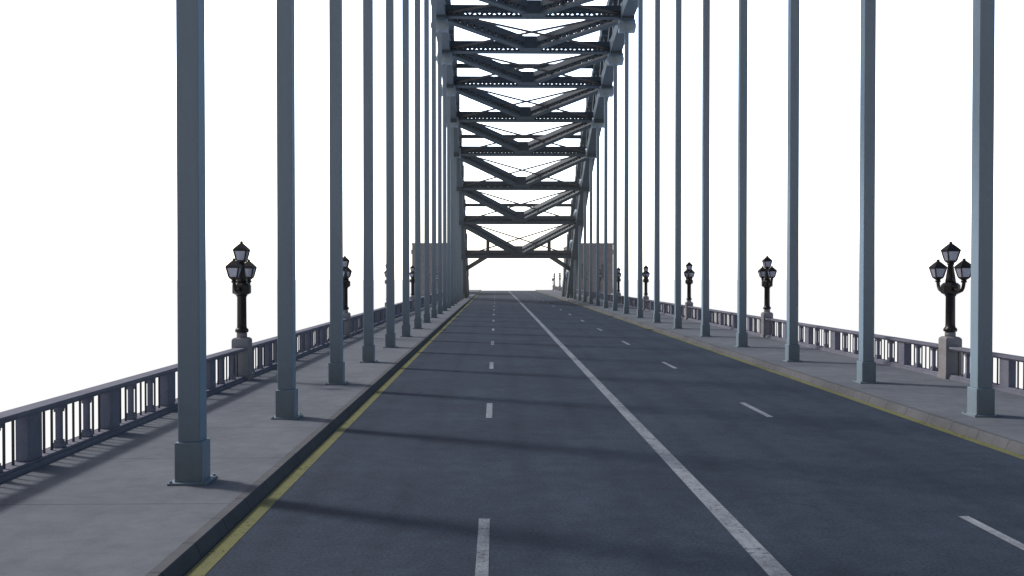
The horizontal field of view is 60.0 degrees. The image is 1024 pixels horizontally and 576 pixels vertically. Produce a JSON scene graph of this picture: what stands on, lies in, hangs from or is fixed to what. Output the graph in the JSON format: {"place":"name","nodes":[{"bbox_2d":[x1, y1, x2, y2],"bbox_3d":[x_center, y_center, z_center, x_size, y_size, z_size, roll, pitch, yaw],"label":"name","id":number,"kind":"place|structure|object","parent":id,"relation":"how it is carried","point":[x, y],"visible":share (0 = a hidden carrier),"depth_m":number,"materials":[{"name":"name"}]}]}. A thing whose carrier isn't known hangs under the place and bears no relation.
{"place":"outdoors","nodes":[
{"label":"outdoors","id":0,"kind":"place"},
{"bbox_2d":[0,290,479,575],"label":"pavement","id":1,"kind":"structure","parent":0,"point":[115,505],"depth_m":11.97,"materials":[{"name":"concrete"}]},
{"bbox_2d":[0,291,442,482],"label":"railing","id":2,"kind":"object","parent":1,"relation":"on","point":[30,455],"visible":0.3,"depth_m":15.51,"materials":[{"name":"paint"}]},
{"bbox_2d":[2,299,422,468],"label":"railing bars","id":3,"kind":"object","parent":2,"relation":"attached to","point":[51,429],"visible":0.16,"depth_m":15.87,"materials":[{"name":"grey metal"}]},
{"bbox_2d":[225,241,256,380],"bbox_3d":[-7.155,0.594,23.482,0.470,3.680,1.716,0,1,-1],"label":"lamp post","id":4,"kind":"object","parent":1,"relation":"on","point":[240,270],"visible":1,"depth_m":23.34,"materials":[{"name":"metal"}]},
{"bbox_2d":[343,255,351,337],"bbox_3d":[-7.452,0.380,39.576,0.470,3.680,1.716,0,1,-1],"label":"lamp post","id":5,"kind":"object","parent":1,"relation":"on","point":[347,271],"visible":0.75,"depth_m":39.45,"materials":[{"name":"metal"}]},
{"bbox_2d":[410,265,414,309],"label":"lamp post","id":6,"kind":"object","parent":1,"relation":"on","point":[412,276],"visible":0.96,"depth_m":71.59,"materials":[{"name":"metal"}]},
{"bbox_2d":[0,280,1023,464],"bbox_3d":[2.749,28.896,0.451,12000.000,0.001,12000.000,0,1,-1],"label":"ground","id":7,"kind":"structure","parent":0,"point":[60,337],"depth_m":628.39,"materials":[{"name":"white"}]},
{"bbox_2d":[411,243,450,296],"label":"tower","id":8,"kind":"structure","parent":7,"relation":"on","point":[422,262],"depth_m":142.73,"materials":[{"name":"stone"}]},
{"bbox_2d":[563,243,612,293],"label":"tower","id":9,"kind":"structure","parent":7,"relation":"on","point":[610,268],"depth_m":143.24,"materials":[{"name":"stone"}]},
{"bbox_2d":[582,264,603,278],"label":"window","id":10,"kind":"structure","parent":9,"relation":"in","point":[602,270],"depth_m":143.25,"materials":[{"name":"grey glass"}]},
{"bbox_2d":[0,0,1023,279],"label":"sky","id":11,"kind":"structure","parent":0,"point":[88,137],"materials":[{"name":"white"}]},
{"bbox_2d":[430,0,637,297],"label":"arch ribs","id":12,"kind":"object","parent":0,"point":[603,70],"visible":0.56,"depth_m":86.43,"materials":[{"name":"grey metal"}]},
{"bbox_2d":[446,0,620,270],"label":"overhead bridge truss","id":13,"kind":"object","parent":12,"relation":"attached to","point":[531,9],"visible":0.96,"depth_m":80.57,"materials":[{"name":"grey metal"}]},
{"bbox_2d":[446,0,620,254],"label":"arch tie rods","id":14,"kind":"object","parent":13,"relation":"attached to","point":[524,33],"visible":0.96,"depth_m":78.78,"materials":[{"name":"grey metal"}]},
{"bbox_2d":[167,18,1000,485],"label":"hanger junctions","id":15,"kind":"structure","parent":12,"relation":"attached to","point":[623,26],"depth_m":64.12,"materials":[{"name":"paint"}]},
{"bbox_2d":[174,0,994,481],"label":"hangers","id":16,"kind":"object","parent":12,"relation":"hanging from","point":[192,452],"visible":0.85,"depth_m":22.70,"materials":[{"name":"paint"}]},
{"bbox_2d":[184,291,1023,575],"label":"road","id":17,"kind":"structure","parent":0,"point":[556,464],"depth_m":12.88,"materials":[{"name":"grey asphalt"}]},
{"bbox_2d":[185,291,481,575],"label":"yellow road markings","id":18,"kind":"object","parent":17,"relation":"on","point":[205,564],"visible":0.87,"depth_m":12.07,"materials":[{"name":"paint"}]},
{"bbox_2d":[443,291,652,329],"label":"gully gratings","id":19,"kind":"object","parent":17,"relation":"on","point":[536,291],"visible":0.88,"depth_m":63.62,"materials":[{"name":"metal"}]},
{"bbox_2d":[475,291,1023,575],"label":"white road markings","id":20,"kind":"object","parent":17,"relation":"on","point":[744,538],"visible":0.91,"depth_m":10.90,"materials":[{"name":"paint"}]},
{"bbox_2d":[540,292,1023,459],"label":"yellow road markings","id":21,"kind":"object","parent":17,"relation":"on","point":[1014,454],"visible":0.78,"depth_m":19.81,"materials":[{"name":"paint"}]},
{"bbox_2d":[538,290,1023,441],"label":"pavement","id":22,"kind":"structure","parent":0,"point":[942,397],"depth_m":23.77,"materials":[{"name":"concrete"}]},
{"bbox_2d":[559,273,560,290],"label":"lamp post","id":23,"kind":"object","parent":22,"relation":"on","point":[559,281],"visible":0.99,"depth_m":168.52,"materials":[{"name":"metal"}]},
{"bbox_2d":[599,270,601,298],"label":"lamp post","id":24,"kind":"object","parent":22,"relation":"on","point":[600,279],"visible":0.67,"depth_m":104.12,"materials":[{"name":"metal"}]},
{"bbox_2d":[617,267,620,302],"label":"lamp post","id":25,"kind":"object","parent":22,"relation":"on","point":[618,280],"visible":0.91,"depth_m":88.06,"materials":[{"name":"metal"}]},
{"bbox_2d":[643,266,649,309],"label":"lamp post","id":26,"kind":"object","parent":22,"relation":"on","point":[646,273],"visible":0.96,"depth_m":71.96,"materials":[{"name":"metal"}]},
{"bbox_2d":[683,262,694,319],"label":"lamp post","id":27,"kind":"object","parent":22,"relation":"on","point":[689,272],"visible":0.98,"depth_m":55.87,"materials":[{"name":"metal"}]},
{"bbox_2d":[758,255,776,336],"bbox_3d":[11.485,0.375,39.926,0.470,3.680,1.716,0,1,-1],"label":"lamp post","id":28,"kind":"object","parent":22,"relation":"on","point":[767,272],"visible":0.99,"depth_m":39.78,"materials":[{"name":"metal"}]},
{"bbox_2d":[552,286,1023,395],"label":"railing","id":29,"kind":"object","parent":22,"relation":"on","point":[1007,372],"visible":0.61,"depth_m":29.91,"materials":[{"name":"paint"}]},
{"bbox_2d":[555,287,1023,389],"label":"railing bars","id":30,"kind":"object","parent":29,"relation":"attached to","point":[840,341],"visible":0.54,"depth_m":30.55,"materials":[{"name":"grey metal"}]},
{"bbox_2d":[929,241,970,378],"bbox_3d":[11.782,0.590,23.832,0.470,3.680,1.716,0,1,-1],"label":"lamp post","id":31,"kind":"object","parent":22,"relation":"on","point":[950,288],"visible":0.97,"depth_m":23.71,"materials":[{"name":"metal"}]},
{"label":"deck slab","id":32,"kind":"object","parent":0,"visible":0},
{"bbox_2d":[145,290,480,575],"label":"kerb","id":33,"kind":"structure","parent":32,"relation":"on","point":[186,556],"depth_m":11.69,"materials":[{"name":"concrete"}]},
{"bbox_2d":[535,290,1023,454],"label":"kerb","id":34,"kind":"structure","parent":32,"relation":"on","point":[1001,441],"depth_m":20.31,"materials":[{"name":"concrete"}]}
]}

